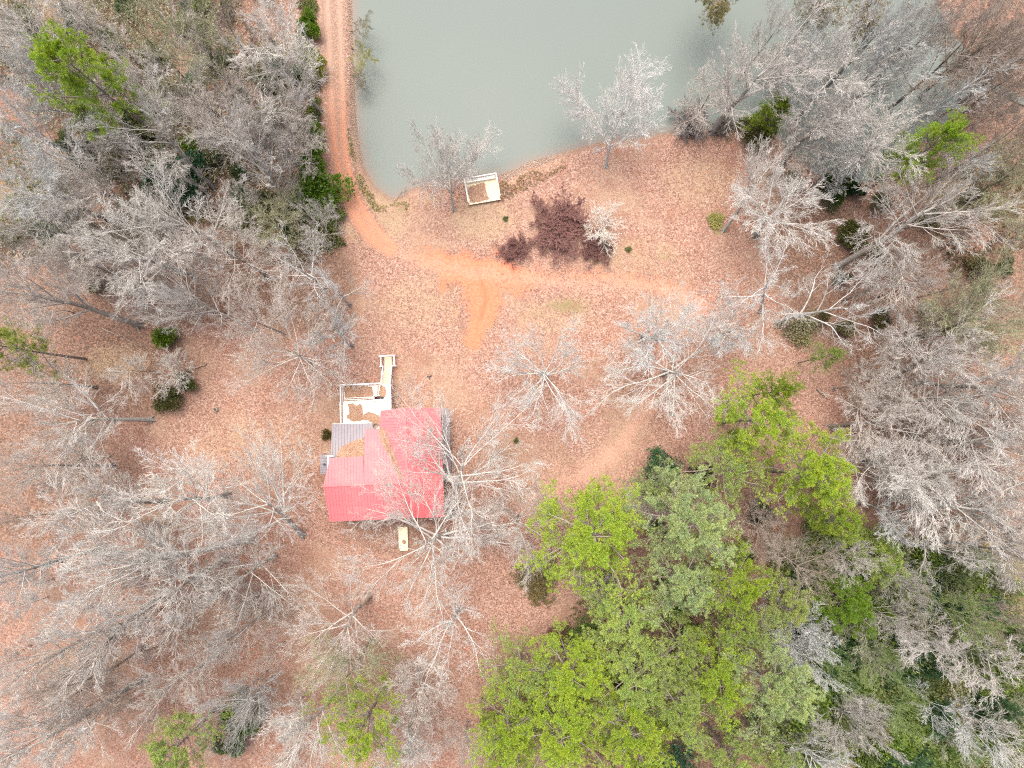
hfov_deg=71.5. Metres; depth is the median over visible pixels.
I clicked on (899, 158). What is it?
bare tree
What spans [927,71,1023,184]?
bare tree
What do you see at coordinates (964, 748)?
bare tree
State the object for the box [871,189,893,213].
shrub
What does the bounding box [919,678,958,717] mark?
shrub
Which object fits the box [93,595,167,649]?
sapling
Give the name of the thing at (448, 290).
ground
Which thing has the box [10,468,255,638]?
bare tree
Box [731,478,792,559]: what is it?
bare tree
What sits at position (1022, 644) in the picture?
shrub
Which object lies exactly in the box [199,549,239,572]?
sapling
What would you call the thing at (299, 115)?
sapling
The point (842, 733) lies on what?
sapling
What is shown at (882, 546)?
cedar tree
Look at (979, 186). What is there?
sapling
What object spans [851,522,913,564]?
shrub
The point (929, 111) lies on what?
bare tree
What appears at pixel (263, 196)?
shrub
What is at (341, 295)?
bare tree
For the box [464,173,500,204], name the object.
pond dock
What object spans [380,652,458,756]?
bare tree
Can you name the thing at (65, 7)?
shrub
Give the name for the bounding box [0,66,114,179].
bare tree
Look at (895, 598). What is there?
shrub
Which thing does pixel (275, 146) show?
sapling
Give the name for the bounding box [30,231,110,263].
sapling
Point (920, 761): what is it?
shrub
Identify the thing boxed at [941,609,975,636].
shrub
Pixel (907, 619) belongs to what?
shrub
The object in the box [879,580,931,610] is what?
shrub
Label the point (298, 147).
bare tree
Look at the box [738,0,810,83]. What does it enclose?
bare tree
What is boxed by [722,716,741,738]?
shrub
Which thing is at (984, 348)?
sapling
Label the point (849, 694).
shrub
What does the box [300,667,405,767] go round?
pine tree
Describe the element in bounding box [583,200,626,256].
shrub
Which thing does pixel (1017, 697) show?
shrub
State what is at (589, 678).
pine tree
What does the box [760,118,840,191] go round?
bare tree
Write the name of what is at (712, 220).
shrub
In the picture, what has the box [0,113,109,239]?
bare tree
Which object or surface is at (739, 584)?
pine tree
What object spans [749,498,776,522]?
shrub
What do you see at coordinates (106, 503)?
bare tree
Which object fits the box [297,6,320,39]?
shrub
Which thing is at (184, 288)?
sapling
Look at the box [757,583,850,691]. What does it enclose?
bare tree
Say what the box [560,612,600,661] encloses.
cedar tree
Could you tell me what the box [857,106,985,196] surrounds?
pine tree
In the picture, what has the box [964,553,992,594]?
shrub
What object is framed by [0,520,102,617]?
bare tree
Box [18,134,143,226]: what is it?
bare tree
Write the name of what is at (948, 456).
sapling
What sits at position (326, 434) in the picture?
shrub
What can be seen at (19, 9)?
shrub
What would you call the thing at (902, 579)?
bare tree
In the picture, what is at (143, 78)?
sapling
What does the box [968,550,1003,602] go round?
shrub
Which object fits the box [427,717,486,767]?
bare tree
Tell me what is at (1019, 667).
shrub
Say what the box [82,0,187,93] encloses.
bare tree
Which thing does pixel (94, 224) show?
sapling
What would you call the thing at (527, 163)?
riprap
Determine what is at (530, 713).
shrub
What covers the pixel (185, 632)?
sapling
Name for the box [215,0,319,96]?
bare tree
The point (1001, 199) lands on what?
bare tree
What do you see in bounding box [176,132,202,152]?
shrub
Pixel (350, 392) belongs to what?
leaf drift
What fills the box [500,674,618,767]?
pine tree
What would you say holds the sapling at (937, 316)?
on the ground at (448, 290)
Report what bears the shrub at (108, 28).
on the ground at (448, 290)
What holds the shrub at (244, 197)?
on the ground at (448, 290)
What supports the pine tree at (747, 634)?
on the ground at (448, 290)
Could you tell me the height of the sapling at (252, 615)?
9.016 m
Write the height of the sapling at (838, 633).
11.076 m
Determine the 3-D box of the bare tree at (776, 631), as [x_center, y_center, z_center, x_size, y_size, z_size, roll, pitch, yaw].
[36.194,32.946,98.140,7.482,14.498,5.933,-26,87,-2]
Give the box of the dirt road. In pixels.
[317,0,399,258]
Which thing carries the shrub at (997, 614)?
on the ground at (448, 290)
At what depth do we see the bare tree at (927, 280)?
90.77 m
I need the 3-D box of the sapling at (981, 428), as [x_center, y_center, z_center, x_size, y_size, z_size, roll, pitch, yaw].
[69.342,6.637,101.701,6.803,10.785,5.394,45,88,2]
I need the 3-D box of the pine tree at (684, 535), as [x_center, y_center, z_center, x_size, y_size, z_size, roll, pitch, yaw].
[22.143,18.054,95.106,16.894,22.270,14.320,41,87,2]
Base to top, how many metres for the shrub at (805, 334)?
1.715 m
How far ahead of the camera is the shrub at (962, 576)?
99.08 m
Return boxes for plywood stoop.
[398,527,407,550]
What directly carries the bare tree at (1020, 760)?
on the ground at (448, 290)
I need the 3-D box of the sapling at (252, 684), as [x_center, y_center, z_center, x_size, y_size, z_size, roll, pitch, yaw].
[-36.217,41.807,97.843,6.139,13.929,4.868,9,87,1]
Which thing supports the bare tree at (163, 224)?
on the ground at (448, 290)
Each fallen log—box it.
[101,327,141,346]
[816,388,829,400]
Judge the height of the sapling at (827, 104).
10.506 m
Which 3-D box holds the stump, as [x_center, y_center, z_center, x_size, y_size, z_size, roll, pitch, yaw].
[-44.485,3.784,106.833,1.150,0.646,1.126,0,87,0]
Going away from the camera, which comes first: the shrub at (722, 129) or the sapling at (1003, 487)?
the sapling at (1003, 487)
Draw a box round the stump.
[212,406,219,412]
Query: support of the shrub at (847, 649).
on the ground at (448, 290)
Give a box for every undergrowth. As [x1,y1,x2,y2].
[0,0,338,270]
[230,182,346,253]
[295,0,321,224]
[479,595,758,767]
[768,535,1023,767]
[930,128,1023,277]
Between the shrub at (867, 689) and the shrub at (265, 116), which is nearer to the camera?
the shrub at (867, 689)
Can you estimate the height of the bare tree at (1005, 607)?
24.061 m
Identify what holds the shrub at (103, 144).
on the ground at (448, 290)
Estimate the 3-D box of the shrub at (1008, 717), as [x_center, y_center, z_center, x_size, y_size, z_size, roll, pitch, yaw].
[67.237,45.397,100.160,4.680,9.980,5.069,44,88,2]
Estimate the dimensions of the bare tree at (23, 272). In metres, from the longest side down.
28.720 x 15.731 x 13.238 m
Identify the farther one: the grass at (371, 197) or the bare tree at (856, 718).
the grass at (371, 197)
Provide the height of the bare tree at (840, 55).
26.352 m
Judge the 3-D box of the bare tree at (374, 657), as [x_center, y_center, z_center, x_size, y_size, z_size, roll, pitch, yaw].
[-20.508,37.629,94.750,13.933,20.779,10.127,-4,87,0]
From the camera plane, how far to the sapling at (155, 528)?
99.07 m
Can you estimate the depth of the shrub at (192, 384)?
105.31 m
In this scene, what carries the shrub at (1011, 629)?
on the ground at (448, 290)
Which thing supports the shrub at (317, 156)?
on the ground at (448, 290)
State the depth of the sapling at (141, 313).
99.28 m
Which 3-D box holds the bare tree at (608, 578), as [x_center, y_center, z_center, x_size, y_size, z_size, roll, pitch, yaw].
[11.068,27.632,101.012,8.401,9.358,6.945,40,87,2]
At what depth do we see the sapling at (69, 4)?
100.02 m
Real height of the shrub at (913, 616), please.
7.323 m
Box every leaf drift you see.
[336,437,363,457]
[344,386,373,398]
[347,403,379,424]
[379,385,385,397]
[379,428,401,480]
[467,182,489,202]
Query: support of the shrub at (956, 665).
on the ground at (448, 290)
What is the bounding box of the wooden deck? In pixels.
[340,355,396,428]
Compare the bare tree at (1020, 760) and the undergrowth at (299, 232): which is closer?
the bare tree at (1020, 760)
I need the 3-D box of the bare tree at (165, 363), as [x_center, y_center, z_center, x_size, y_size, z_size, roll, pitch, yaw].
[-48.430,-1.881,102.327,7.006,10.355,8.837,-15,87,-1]
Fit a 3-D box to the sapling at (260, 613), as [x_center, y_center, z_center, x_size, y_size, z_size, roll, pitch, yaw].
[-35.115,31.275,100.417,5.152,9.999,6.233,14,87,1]
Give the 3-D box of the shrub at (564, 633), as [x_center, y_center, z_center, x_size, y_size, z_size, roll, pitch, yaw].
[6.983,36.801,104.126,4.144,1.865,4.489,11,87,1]
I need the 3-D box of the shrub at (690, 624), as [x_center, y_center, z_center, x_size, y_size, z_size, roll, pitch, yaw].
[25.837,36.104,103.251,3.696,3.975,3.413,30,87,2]
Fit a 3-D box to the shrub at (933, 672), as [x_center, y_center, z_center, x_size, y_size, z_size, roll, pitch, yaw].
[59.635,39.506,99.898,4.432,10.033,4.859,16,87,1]
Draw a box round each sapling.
[0,0,32,40]
[0,190,69,224]
[0,221,65,257]
[0,505,51,531]
[0,575,55,606]
[0,594,48,630]
[0,637,31,675]
[0,733,31,763]
[0,739,36,767]
[3,538,63,588]
[12,148,67,184]
[17,87,72,118]
[24,289,74,331]
[27,674,83,715]
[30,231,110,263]
[31,665,98,731]
[34,661,90,703]
[38,0,124,40]
[40,687,106,732]
[44,0,104,45]
[44,222,121,284]
[44,506,107,527]
[50,248,106,281]
[55,194,117,243]
[58,0,136,62]
[59,163,109,200]
[64,97,104,140]
[68,649,106,679]
[69,101,140,148]
[72,253,138,291]
[80,67,125,112]
[88,60,134,107]
[93,198,172,256]
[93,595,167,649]
[98,23,163,99]
[103,543,172,588]
[104,681,144,718]
[109,260,179,299]
[117,181,178,227]
[120,564,177,595]
[121,67,161,105]
[125,301,165,325]
[125,640,163,668]
[128,516,167,540]
[135,279,193,329]
[136,514,180,549]
[136,697,166,739]
[148,138,214,209]
[152,219,196,245]
[153,614,197,652]
[157,281,224,313]
[170,78,221,137]
[174,0,200,27]
[174,285,222,329]
[187,573,232,615]
[189,713,237,760]
[198,16,241,64]
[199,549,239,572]
[200,629,235,660]
[202,177,259,218]
[204,573,260,607]
[210,670,272,712]
[219,588,266,626]
[227,686,272,726]
[233,580,282,629]
[240,637,284,677]
[241,584,279,635]
[250,599,304,646]
[252,128,300,170]
[257,741,308,767]
[264,686,313,761]
[274,104,313,144]
[278,171,303,208]
[290,192,348,247]
[770,49,802,89]
[783,565,831,595]
[785,11,813,58]
[787,535,814,570]
[789,723,822,752]
[806,124,857,163]
[811,98,854,140]
[813,136,884,183]
[814,619,862,648]
[824,714,859,740]
[832,17,860,69]
[837,620,858,637]
[846,602,890,660]
[849,633,896,686]
[853,650,913,678]
[858,239,919,289]
[859,580,888,609]
[867,234,945,282]
[870,354,937,393]
[871,398,954,449]
[876,0,932,49]
[876,568,916,601]
[878,264,938,299]
[878,463,936,490]
[882,299,925,328]
[893,397,956,436]
[904,307,952,340]
[906,469,951,498]
[912,496,984,560]
[917,419,991,457]
[918,267,1008,312]
[918,306,966,333]
[920,297,1004,327]
[921,377,963,403]
[921,400,964,427]
[924,427,976,464]
[924,634,968,670]
[926,41,985,96]
[929,557,970,604]
[932,307,982,333]
[932,728,1001,767]
[935,287,973,319]
[940,197,989,247]
[940,603,990,645]
[943,338,1011,358]
[947,38,991,75]
[948,164,1018,204]
[948,285,1023,320]
[949,488,1002,531]
[955,284,999,316]
[955,390,1007,424]
[955,428,1012,474]
[956,7,1023,72]
[960,27,1023,99]
[960,37,1008,94]
[960,93,1022,135]
[966,13,1023,61]
[966,476,1022,512]
[968,0,1004,29]
[970,406,1017,429]
[972,410,1023,448]
[974,380,1023,412]
[975,64,1023,103]
[979,679,1023,727]
[983,412,1023,460]
[985,294,1023,335]
[986,216,1023,251]
[994,463,1023,489]
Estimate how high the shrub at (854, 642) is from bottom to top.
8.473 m
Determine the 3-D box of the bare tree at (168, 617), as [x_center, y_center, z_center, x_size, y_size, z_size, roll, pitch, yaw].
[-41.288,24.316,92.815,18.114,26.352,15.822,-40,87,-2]
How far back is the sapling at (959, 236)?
101.55 m
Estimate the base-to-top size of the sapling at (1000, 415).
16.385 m
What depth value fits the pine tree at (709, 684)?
87.61 m
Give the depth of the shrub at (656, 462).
104.07 m
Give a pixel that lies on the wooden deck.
(381, 404)
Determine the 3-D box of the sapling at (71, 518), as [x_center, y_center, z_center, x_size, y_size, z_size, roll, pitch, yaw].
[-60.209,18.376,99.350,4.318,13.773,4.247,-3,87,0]
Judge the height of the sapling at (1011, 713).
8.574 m
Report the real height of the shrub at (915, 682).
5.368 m
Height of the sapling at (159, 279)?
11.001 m
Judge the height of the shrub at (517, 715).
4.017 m
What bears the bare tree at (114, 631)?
on the ground at (448, 290)
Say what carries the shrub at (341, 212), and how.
on the ground at (448, 290)
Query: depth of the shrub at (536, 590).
104.65 m
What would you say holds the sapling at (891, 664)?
on the ground at (448, 290)
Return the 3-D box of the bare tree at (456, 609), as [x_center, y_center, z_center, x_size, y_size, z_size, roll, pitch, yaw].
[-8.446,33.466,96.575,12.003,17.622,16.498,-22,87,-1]
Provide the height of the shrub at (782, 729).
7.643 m
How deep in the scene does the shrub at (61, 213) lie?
105.89 m
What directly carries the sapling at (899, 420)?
on the ground at (448, 290)
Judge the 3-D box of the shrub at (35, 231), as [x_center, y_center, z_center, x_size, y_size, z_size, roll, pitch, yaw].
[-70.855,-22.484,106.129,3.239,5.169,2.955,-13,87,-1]
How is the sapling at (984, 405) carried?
on the ground at (448, 290)
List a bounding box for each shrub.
[0,222,16,242]
[1,1,37,38]
[3,180,52,224]
[24,221,47,244]
[37,220,66,249]
[40,201,73,227]
[54,128,78,153]
[56,0,81,14]
[60,12,90,42]
[66,140,100,171]
[78,218,96,237]
[84,270,104,293]
[90,25,113,37]
[91,156,121,181]
[96,147,123,178]
[97,140,116,151]
[98,31,123,60]
[107,130,131,155]
[109,102,140,126]
[114,0,134,16]
[124,112,150,137]
[130,48,160,72]
[139,37,166,65]
[139,149,206,207]
[139,157,162,179]
[140,120,161,139]
[142,181,155,199]
[150,181,166,199]
[150,327,178,349]
[151,383,183,414]
[154,76,189,108]
[173,8,203,35]
[173,370,197,391]
[176,0,211,12]
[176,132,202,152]
[184,63,200,89]
[200,146,223,167]
[209,688,264,758]
[214,47,231,67]
[218,0,233,18]
[227,185,256,206]
[229,163,249,182]
[230,85,247,103]
[236,201,251,218]
[249,102,281,129]
[252,68,277,92]
[257,190,272,205]
[263,50,282,74]
[276,215,290,227]
[279,224,299,242]
[281,63,300,84]
[290,168,355,219]
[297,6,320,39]
[297,43,327,67]
[297,140,326,174]
[302,64,326,85]
[306,119,325,138]
[315,204,347,231]
[321,428,331,440]
[348,40,378,77]
[348,64,368,91]
[351,10,373,42]
[492,230,533,268]
[509,549,556,608]
[509,712,522,725]
[520,704,543,732]
[522,182,599,266]
[547,621,571,649]
[576,228,613,270]
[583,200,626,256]
[596,569,621,589]
[601,734,616,750]
[607,667,627,687]
[613,676,625,691]
[624,600,653,631]
[641,444,682,484]
[646,516,667,537]
[651,562,685,595]
[658,740,693,767]
[662,600,686,623]
[667,93,716,143]
[680,621,699,643]
[681,561,706,576]
[686,464,714,489]
[707,112,737,138]
[707,211,725,229]
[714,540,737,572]
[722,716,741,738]
[723,424,742,448]
[732,115,777,153]
[734,535,755,560]
[735,550,755,565]
[744,712,768,735]
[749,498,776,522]
[751,689,767,709]
[761,720,810,749]
[765,709,807,746]
[765,741,818,767]
[772,708,831,737]
[774,308,821,352]
[774,642,805,668]
[779,668,808,691]
[782,560,820,593]
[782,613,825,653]
[784,165,807,193]
[786,680,832,739]
[787,735,837,763]
[794,745,821,767]
[801,503,834,542]
[803,734,846,767]
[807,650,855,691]
[808,559,840,606]
[809,533,850,563]
[809,645,863,700]
[810,556,840,594]
[817,167,852,206]
[818,310,831,324]
[819,194,844,213]
[819,684,848,712]
[822,706,869,749]
[826,634,867,674]
[831,550,874,575]
[831,675,868,719]
[832,272,854,283]
[833,320,857,337]
[835,629,876,655]
[836,593,878,620]
[837,219,870,255]
[837,593,898,639]
[844,633,897,672]
[846,180,866,196]
[849,749,896,767]
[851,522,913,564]
[851,655,880,695]
[853,709,891,745]
[854,729,870,745]
[855,737,898,767]
[856,657,885,686]
[862,668,904,710]
[863,725,924,767]
[866,707,894,737]
[868,246,886,258]
[869,557,918,580]
[870,306,889,319]
[870,657,899,684]
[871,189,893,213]
[872,310,893,331]
[872,599,892,635]
[874,747,910,767]
[876,646,898,676]
[876,666,918,711]
[877,580,921,612]
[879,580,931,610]
[881,703,912,738]
[883,631,933,669]
[889,605,935,666]
[889,716,933,750]
[892,742,934,767]
[893,626,960,676]
[896,658,923,683]
[896,693,944,735]
[903,665,929,688]
[904,607,933,639]
[906,542,942,578]
[908,561,950,618]
[909,571,938,608]
[910,538,946,583]
[914,203,941,230]
[914,539,956,567]
[915,669,940,694]
[915,696,958,741]
[916,653,953,684]
[916,730,964,767]
[918,301,941,314]
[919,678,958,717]
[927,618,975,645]
[934,546,983,591]
[935,719,987,766]
[936,668,973,701]
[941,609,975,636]
[942,590,975,621]
[944,646,963,673]
[948,583,974,607]
[949,644,994,666]
[954,547,995,590]
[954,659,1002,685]
[959,186,987,202]
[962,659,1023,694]
[964,253,997,280]
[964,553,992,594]
[965,692,1001,733]
[966,690,1023,725]
[967,592,1009,620]
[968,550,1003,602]
[972,673,997,697]
[973,617,1000,643]
[973,727,1009,763]
[977,685,1017,709]
[978,614,1006,646]
[981,569,1022,596]
[982,635,1023,667]
[995,256,1014,275]
[996,618,1023,645]
[997,166,1017,178]
[997,609,1023,627]
[997,628,1023,664]
[998,720,1023,748]
[1003,646,1023,680]
[1005,685,1023,728]
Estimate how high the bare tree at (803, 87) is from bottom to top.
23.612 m
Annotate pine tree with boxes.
[0,316,86,380]
[22,18,177,147]
[62,98,128,146]
[138,706,233,767]
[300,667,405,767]
[465,664,552,767]
[476,616,577,714]
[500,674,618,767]
[505,617,620,739]
[514,473,648,611]
[574,567,677,681]
[578,667,687,767]
[587,614,696,736]
[618,455,676,503]
[621,458,743,569]
[621,724,674,767]
[626,662,738,753]
[627,533,725,631]
[648,598,714,685]
[662,624,755,734]
[668,426,769,518]
[690,720,770,767]
[695,0,737,35]
[701,528,777,629]
[702,581,782,673]
[705,358,815,469]
[710,629,825,752]
[741,705,809,767]
[742,367,805,415]
[748,415,859,520]
[756,569,815,635]
[790,495,868,548]
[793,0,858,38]
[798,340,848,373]
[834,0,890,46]
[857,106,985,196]
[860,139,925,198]
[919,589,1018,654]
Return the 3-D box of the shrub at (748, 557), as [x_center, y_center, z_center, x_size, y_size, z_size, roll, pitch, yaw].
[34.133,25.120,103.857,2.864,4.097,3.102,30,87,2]
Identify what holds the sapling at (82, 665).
on the ground at (448, 290)
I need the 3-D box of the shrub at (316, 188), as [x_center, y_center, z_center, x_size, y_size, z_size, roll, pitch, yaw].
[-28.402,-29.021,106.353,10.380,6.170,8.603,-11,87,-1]
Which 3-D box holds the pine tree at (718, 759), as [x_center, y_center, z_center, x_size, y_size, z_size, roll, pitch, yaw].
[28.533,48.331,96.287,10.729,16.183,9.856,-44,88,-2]
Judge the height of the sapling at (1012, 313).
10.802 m
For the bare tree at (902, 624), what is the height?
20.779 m
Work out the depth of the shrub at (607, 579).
103.66 m
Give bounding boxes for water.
[352,0,983,197]
[987,82,1023,104]
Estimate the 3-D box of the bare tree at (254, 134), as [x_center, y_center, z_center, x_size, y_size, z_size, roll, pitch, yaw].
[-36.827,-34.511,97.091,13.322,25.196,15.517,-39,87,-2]
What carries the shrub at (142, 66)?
on the ground at (448, 290)
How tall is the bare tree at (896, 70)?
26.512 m
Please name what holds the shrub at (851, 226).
on the ground at (448, 290)
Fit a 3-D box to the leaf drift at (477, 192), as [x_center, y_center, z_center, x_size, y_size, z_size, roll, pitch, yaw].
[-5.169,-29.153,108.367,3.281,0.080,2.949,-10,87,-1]
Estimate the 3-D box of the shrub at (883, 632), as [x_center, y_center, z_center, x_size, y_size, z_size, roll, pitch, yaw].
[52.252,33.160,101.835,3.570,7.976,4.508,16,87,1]
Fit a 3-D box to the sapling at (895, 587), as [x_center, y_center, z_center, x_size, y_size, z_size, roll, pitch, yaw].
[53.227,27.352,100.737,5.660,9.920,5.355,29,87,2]
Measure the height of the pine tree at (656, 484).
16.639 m
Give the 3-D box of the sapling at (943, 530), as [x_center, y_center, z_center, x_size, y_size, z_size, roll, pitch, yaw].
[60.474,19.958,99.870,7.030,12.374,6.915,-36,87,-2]
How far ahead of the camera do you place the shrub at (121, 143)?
106.60 m
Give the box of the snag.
[359,590,373,608]
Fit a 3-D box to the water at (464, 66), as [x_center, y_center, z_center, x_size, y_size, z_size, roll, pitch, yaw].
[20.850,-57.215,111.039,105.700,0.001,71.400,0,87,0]
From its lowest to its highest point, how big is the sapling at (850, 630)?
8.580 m
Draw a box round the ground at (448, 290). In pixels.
[0,0,1023,767]
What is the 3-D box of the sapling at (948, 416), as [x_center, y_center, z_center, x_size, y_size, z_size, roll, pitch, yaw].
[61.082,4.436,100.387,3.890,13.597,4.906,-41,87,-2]
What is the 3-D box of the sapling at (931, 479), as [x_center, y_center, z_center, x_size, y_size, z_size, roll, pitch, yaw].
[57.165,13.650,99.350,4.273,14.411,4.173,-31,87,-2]
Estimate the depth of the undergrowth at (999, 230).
107.99 m
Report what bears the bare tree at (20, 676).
on the ground at (448, 290)
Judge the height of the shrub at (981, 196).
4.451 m
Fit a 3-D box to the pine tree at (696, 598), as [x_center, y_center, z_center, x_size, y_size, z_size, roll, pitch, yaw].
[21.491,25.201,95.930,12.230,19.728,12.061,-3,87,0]
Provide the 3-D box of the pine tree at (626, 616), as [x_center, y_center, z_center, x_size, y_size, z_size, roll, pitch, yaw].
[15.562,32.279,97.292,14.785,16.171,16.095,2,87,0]
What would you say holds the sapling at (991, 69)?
on the ground at (448, 290)
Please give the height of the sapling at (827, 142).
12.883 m
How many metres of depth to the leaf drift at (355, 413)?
104.65 m
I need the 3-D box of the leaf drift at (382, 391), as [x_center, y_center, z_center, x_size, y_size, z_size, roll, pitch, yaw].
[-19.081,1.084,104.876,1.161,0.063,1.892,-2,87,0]
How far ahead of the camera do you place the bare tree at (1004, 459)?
89.42 m
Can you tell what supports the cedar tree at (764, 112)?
on the ground at (448, 290)
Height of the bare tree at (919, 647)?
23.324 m
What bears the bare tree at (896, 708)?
on the ground at (448, 290)
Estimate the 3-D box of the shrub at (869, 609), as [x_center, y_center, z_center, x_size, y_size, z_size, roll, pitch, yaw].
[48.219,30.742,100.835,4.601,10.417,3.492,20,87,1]
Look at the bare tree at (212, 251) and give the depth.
93.45 m
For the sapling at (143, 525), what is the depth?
98.22 m
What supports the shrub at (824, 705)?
on the ground at (448, 290)
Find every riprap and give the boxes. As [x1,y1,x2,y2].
[338,0,363,163]
[497,156,554,181]
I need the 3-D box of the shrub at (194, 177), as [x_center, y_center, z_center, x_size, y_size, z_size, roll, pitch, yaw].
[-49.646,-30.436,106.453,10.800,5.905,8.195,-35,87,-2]
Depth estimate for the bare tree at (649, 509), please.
98.53 m
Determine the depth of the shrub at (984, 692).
100.27 m
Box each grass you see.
[347,103,409,211]
[498,161,565,201]
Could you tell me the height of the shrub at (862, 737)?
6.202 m
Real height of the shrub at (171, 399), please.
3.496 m
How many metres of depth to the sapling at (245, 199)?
101.20 m
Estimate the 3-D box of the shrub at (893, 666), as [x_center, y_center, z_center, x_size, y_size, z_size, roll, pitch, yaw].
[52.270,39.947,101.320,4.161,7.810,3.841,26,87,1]
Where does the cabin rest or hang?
on the ground at (448, 290)
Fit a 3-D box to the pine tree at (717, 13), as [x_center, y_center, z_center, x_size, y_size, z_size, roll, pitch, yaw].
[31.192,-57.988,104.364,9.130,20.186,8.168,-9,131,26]
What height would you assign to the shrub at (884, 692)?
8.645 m
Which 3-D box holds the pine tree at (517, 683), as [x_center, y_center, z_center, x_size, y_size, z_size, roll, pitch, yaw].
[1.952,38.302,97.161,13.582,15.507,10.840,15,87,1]
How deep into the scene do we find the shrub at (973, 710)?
101.50 m
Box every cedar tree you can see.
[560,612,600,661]
[743,90,790,138]
[781,544,878,638]
[832,523,911,589]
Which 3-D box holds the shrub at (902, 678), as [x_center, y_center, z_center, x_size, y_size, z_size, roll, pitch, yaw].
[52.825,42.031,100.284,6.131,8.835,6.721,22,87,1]
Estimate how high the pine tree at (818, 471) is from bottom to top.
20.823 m
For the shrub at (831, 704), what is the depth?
100.38 m
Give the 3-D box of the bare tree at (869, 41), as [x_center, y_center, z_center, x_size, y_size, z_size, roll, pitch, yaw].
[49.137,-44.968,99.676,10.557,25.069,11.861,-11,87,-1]
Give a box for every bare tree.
[0,0,106,96]
[0,28,99,142]
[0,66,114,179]
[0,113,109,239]
[0,155,108,285]
[0,232,145,342]
[0,336,98,429]
[0,340,157,515]
[0,407,116,508]
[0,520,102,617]
[0,607,114,716]
[0,628,146,750]
[0,673,149,767]
[10,441,168,575]
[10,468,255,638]
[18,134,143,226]
[27,578,169,727]
[32,214,150,323]
[53,182,197,319]
[58,120,150,186]
[71,60,218,196]
[74,132,246,271]
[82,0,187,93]
[85,436,255,562]
[90,0,241,144]
[95,522,250,668]
[97,350,157,410]
[108,633,219,754]
[109,229,258,336]
[136,0,245,98]
[145,344,193,399]
[161,196,287,305]
[166,415,330,555]
[174,518,310,646]
[175,601,279,687]
[177,59,291,172]
[179,0,278,74]
[182,670,283,767]
[189,86,298,217]
[207,280,299,371]
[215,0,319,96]
[221,255,366,415]
[226,65,325,168]
[232,174,303,250]
[240,13,334,115]
[247,217,341,307]
[251,683,354,767]
[257,107,330,190]
[275,562,404,699]
[291,628,408,726]
[293,301,363,380]
[296,240,375,333]
[331,448,537,644]
[359,702,442,767]
[374,374,553,573]
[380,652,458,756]
[396,113,503,212]
[398,569,501,690]
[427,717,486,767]
[458,471,577,594]
[477,313,596,447]
[548,41,671,169]
[561,568,616,609]
[583,282,758,437]
[613,291,705,381]
[623,485,681,529]
[668,57,754,135]
[697,287,778,357]
[704,0,839,141]
[709,222,808,357]
[721,129,800,233]
[721,158,847,260]
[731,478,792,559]
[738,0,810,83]
[754,607,820,647]
[757,530,845,614]
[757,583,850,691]
[758,31,833,122]
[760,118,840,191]
[761,237,911,356]
[770,732,861,767]
[772,0,910,120]
[773,0,865,89]
[776,73,889,166]
[803,114,868,210]
[808,637,859,700]
[808,683,913,765]
[816,535,895,588]
[822,355,948,484]
[822,427,949,509]
[823,0,929,106]
[824,85,935,188]
[830,144,1023,306]
[830,335,906,419]
[835,7,953,117]
[843,228,962,326]
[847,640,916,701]
[856,0,988,81]
[856,462,952,552]
[856,684,939,748]
[858,340,1014,459]
[858,394,1020,554]
[864,277,1023,414]
[865,0,965,81]
[865,598,946,653]
[876,554,941,613]
[878,48,1017,151]
[878,606,971,685]
[880,0,1023,115]
[889,458,1023,573]
[891,395,1023,502]
[900,237,1023,372]
[901,525,1022,593]
[904,675,1020,767]
[907,140,1002,196]
[910,337,1023,439]
[918,0,1023,96]
[922,18,1023,139]
[922,134,1023,242]
[926,470,1023,557]
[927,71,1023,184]
[930,522,1023,594]
[937,26,1023,118]
[941,692,1023,767]
[943,590,1023,650]
[944,623,1023,708]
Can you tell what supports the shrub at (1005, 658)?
on the ground at (448, 290)
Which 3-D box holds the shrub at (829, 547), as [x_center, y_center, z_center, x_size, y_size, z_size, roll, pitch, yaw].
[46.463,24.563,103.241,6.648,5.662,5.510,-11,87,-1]
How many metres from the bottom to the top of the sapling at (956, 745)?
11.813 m
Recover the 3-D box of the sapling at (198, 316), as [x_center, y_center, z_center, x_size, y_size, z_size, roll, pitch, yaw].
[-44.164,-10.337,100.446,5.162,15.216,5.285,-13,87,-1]
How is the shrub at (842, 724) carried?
on the ground at (448, 290)
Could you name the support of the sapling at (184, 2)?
on the ground at (448, 290)
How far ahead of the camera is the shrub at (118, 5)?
108.22 m
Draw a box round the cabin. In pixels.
[320,408,450,521]
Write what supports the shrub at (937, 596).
on the ground at (448, 290)
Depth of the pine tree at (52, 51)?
85.66 m
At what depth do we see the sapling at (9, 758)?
97.48 m
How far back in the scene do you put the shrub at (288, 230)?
105.83 m
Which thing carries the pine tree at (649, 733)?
on the ground at (448, 290)
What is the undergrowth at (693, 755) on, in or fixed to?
on the ground at (448, 290)
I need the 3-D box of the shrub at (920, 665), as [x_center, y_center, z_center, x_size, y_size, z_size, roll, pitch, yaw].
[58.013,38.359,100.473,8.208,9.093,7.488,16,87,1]
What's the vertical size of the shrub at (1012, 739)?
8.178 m
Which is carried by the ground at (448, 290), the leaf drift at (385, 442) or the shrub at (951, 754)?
the shrub at (951, 754)
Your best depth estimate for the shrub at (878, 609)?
98.70 m
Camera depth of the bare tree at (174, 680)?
92.35 m
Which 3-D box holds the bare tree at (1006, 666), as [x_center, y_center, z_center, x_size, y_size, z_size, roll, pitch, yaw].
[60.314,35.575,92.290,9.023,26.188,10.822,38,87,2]
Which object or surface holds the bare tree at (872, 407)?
on the ground at (448, 290)

